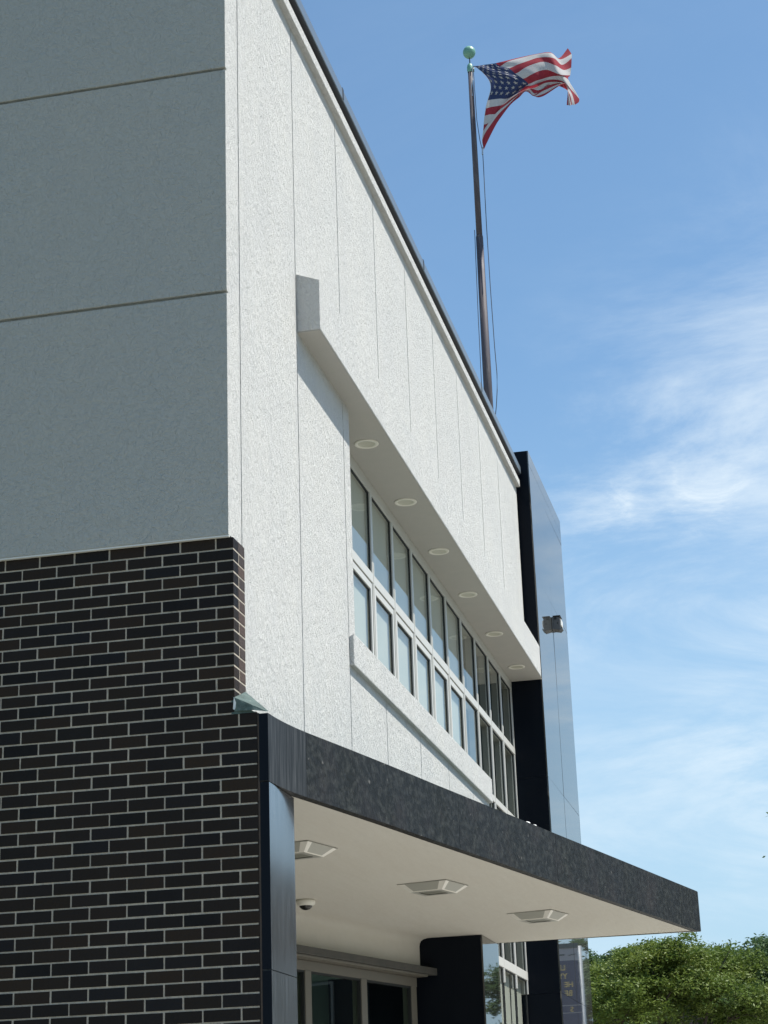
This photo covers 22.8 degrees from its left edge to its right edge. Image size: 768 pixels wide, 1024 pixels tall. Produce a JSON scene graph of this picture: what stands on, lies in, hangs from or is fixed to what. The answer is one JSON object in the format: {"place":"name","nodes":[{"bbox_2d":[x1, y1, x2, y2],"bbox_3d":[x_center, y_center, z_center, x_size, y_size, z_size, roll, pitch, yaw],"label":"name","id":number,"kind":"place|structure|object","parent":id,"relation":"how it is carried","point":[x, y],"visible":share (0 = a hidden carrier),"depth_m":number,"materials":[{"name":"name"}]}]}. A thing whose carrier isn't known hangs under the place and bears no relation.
{"place":"outdoors","nodes":[
{"label":"outdoors","id":0,"kind":"place"},
{"bbox_2d":[301,0,767,957],"label":"sky","id":1,"kind":"structure","parent":0,"point":[627,232],"materials":[{"name":"blue"}]},
{"bbox_2d":[669,931,767,1023],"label":"tree","id":2,"kind":"object","parent":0,"point":[758,943],"visible":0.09,"depth_m":58.79,"materials":[{"name":"green plant"}]},
{"label":"ground","id":3,"kind":"structure","parent":0,"visible":0},
{"bbox_2d":[0,0,700,1023],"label":"office building","id":4,"kind":"structure","parent":3,"relation":"on","point":[246,642],"depth_m":11.28,"materials":[{"name":"white paint"}]},
{"bbox_2d":[296,899,314,909],"bbox_3d":[-0.583,2.930,14.173,0.144,0.074,0.144,-6,-19,12],"label":"security camera","id":5,"kind":"object","parent":4,"relation":"attached to","point":[305,904],"visible":1,"depth_m":14.13,"materials":[{"name":"white plastic"}]},
{"bbox_2d":[295,840,337,859],"bbox_3d":[-0.550,2.126,11.887,0.388,0.056,0.388,-11,-21,25],"label":"canopy light","id":6,"kind":"object","parent":4,"relation":"attached to","point":[307,849],"visible":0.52,"depth_m":11.80,"materials":[{"name":"white plastic"}]},
{"bbox_2d":[350,467,373,653],"bbox_3d":[-0.188,0.552,14.341,0.048,1.725,0.703,-6,-19,12],"label":"window","id":7,"kind":"structure","parent":4,"relation":"in","point":[363,601],"depth_m":14.54,"materials":[{"name":"glass"}]},
{"bbox_2d":[354,439,378,448],"bbox_3d":[-0.131,-0.507,14.193,0.184,0.009,0.184,-6,-19,12],"label":"downlight","id":8,"kind":"object","parent":4,"relation":"attached to","point":[366,444],"visible":1,"depth_m":14.19,"materials":[{"name":"white plastic"}]},
{"bbox_2d":[372,498,395,676],"bbox_3d":[-0.018,0.789,15.046,0.048,1.725,0.703,-6,-19,12],"label":"window","id":9,"kind":"structure","parent":4,"relation":"in","point":[385,636],"depth_m":15.23,"materials":[{"name":"glass"}]},
{"bbox_2d":[393,527,415,698],"bbox_3d":[0.152,1.026,15.751,0.048,1.725,0.703,-6,-19,12],"label":"window","id":10,"kind":"structure","parent":4,"relation":"in","point":[405,642],"depth_m":15.94,"materials":[{"name":"glass"}]},
{"bbox_2d":[394,498,416,505],"bbox_3d":[0.175,-0.079,15.463,0.184,0.009,0.184,-6,-19,12],"label":"downlight","id":11,"kind":"object","parent":4,"relation":"attached to","point":[405,502],"visible":1,"depth_m":15.46,"materials":[{"name":"white plastic"}]},
{"bbox_2d":[412,554,433,717],"bbox_3d":[0.322,1.264,16.455,0.048,1.725,0.703,-6,-19,12],"label":"window","id":12,"kind":"structure","parent":4,"relation":"in","point":[424,663],"depth_m":16.65,"materials":[{"name":"glass"}]},
{"bbox_2d":[398,880,467,895],"bbox_3d":[0.354,2.711,13.674,0.388,0.056,0.388,-11,-21,25],"label":"canopy light","id":13,"kind":"object","parent":4,"relation":"attached to","point":[437,887],"visible":1,"depth_m":13.57,"materials":[{"name":"white plastic"}]},
{"bbox_2d":[428,548,448,554],"bbox_3d":[0.482,0.348,16.731,0.184,0.009,0.184,-6,-19,12],"label":"downlight","id":14,"kind":"object","parent":4,"relation":"attached to","point":[438,551],"visible":1,"depth_m":16.73,"materials":[{"name":"white plastic"}]},
{"bbox_2d":[350,454,528,994],"bbox_3d":[0.586,2.210,16.912,0.280,3.416,8.421,-6,-19,12],"label":"window frame","id":15,"kind":"structure","parent":4,"relation":"in","point":[517,968],"depth_m":18.81,"materials":[{"name":"paint"}]},
{"bbox_2d":[430,579,450,735],"bbox_3d":[0.492,1.501,17.160,0.048,1.725,0.703,-6,-19,12],"label":"window","id":16,"kind":"structure","parent":4,"relation":"in","point":[441,678],"depth_m":17.36,"materials":[{"name":"glass"}]},
{"bbox_2d":[446,601,465,751],"bbox_3d":[0.662,1.738,17.865,0.048,1.725,0.703,-6,-19,12],"label":"window","id":17,"kind":"structure","parent":4,"relation":"in","point":[457,703],"depth_m":18.07,"materials":[{"name":"glass"}]},
{"bbox_2d":[458,592,476,597],"bbox_3d":[0.794,0.784,18.027,0.184,0.009,0.184,-6,-19,12],"label":"downlight","id":18,"kind":"object","parent":4,"relation":"attached to","point":[467,594],"visible":1,"depth_m":18.03,"materials":[{"name":"white plastic"}]},
{"bbox_2d":[461,622,479,766],"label":"window","id":19,"kind":"structure","parent":4,"relation":"in","point":[464,627],"depth_m":18.89,"materials":[{"name":"clear glass"}]},
{"bbox_2d":[463,46,497,413],"bbox_3d":[1.285,-2.985,24.881,0.183,7.185,0.192,13,-24,-36],"label":"flagpole","id":20,"kind":"object","parent":4,"relation":"on","point":[469,52],"visible":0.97,"depth_m":24.99,"materials":[{"name":"metal"}]},
{"bbox_2d":[474,49,578,148],"bbox_3d":[1.912,-5.652,25.575,1.397,1.485,0.363,-3,-19,3],"label":"flag","id":21,"kind":"object","parent":20,"relation":"attached to","point":[511,81],"visible":1,"depth_m":25.64,"materials":[{"name":"multicoloured fabric"}]},
{"bbox_2d":[475,641,504,1023],"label":"window","id":22,"kind":"structure","parent":4,"relation":"in","point":[481,717],"depth_m":19.46,"materials":[{"name":"clear glass"}]},
{"bbox_2d":[485,631,502,636],"bbox_3d":[1.124,1.245,19.394,0.184,0.009,0.184,-6,-19,12],"label":"downlight","id":23,"kind":"object","parent":4,"relation":"attached to","point":[494,634],"visible":1,"depth_m":19.39,"materials":[{"name":"white plastic"}]},
{"bbox_2d":[488,659,516,1023],"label":"window","id":24,"kind":"structure","parent":4,"relation":"in","point":[506,985],"depth_m":19.41,"materials":[{"name":"clear glass"}]},
{"bbox_2d":[500,676,528,1023],"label":"window","id":25,"kind":"structure","parent":4,"relation":"in","point":[518,991],"depth_m":20.10,"materials":[{"name":"clear glass"}]},
{"bbox_2d":[508,665,524,669],"bbox_3d":[1.443,1.690,20.715,0.184,0.009,0.184,-6,-19,12],"label":"downlight","id":26,"kind":"object","parent":4,"relation":"attached to","point":[514,667],"visible":1,"depth_m":20.71,"materials":[{"name":"white plastic"}]},
{"bbox_2d":[508,910,568,923],"bbox_3d":[1.254,3.296,15.462,0.388,0.056,0.388,-11,-21,25],"label":"canopy light","id":27,"kind":"object","parent":4,"relation":"attached to","point":[540,916],"visible":1,"depth_m":15.36,"materials":[{"name":"white plastic"}]},
{"bbox_2d":[551,615,563,632],"bbox_3d":[2.078,1.346,22.760,0.118,0.181,0.172,-6,-19,12],"label":"wall lamp","id":28,"kind":"object","parent":4,"relation":"attached to","point":[557,624],"visible":1,"depth_m":22.70,"materials":[{"name":"silver metal"}]},
{"bbox_2d":[588,947,677,1023],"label":"tree","id":29,"kind":"object","parent":3,"relation":"on","point":[592,956],"depth_m":63.94,"materials":[{"name":"green plant"}]},
{"bbox_2d":[590,932,767,1023],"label":"tree","id":30,"kind":"object","parent":3,"relation":"on","point":[645,982],"visible":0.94,"depth_m":55.09,"materials":[{"name":"green plant"}]},
{"bbox_2d":[659,1005,707,1023],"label":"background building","id":31,"kind":"structure","parent":3,"relation":"on","point":[686,1016],"depth_m":70.36,"materials":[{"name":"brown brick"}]}
]}

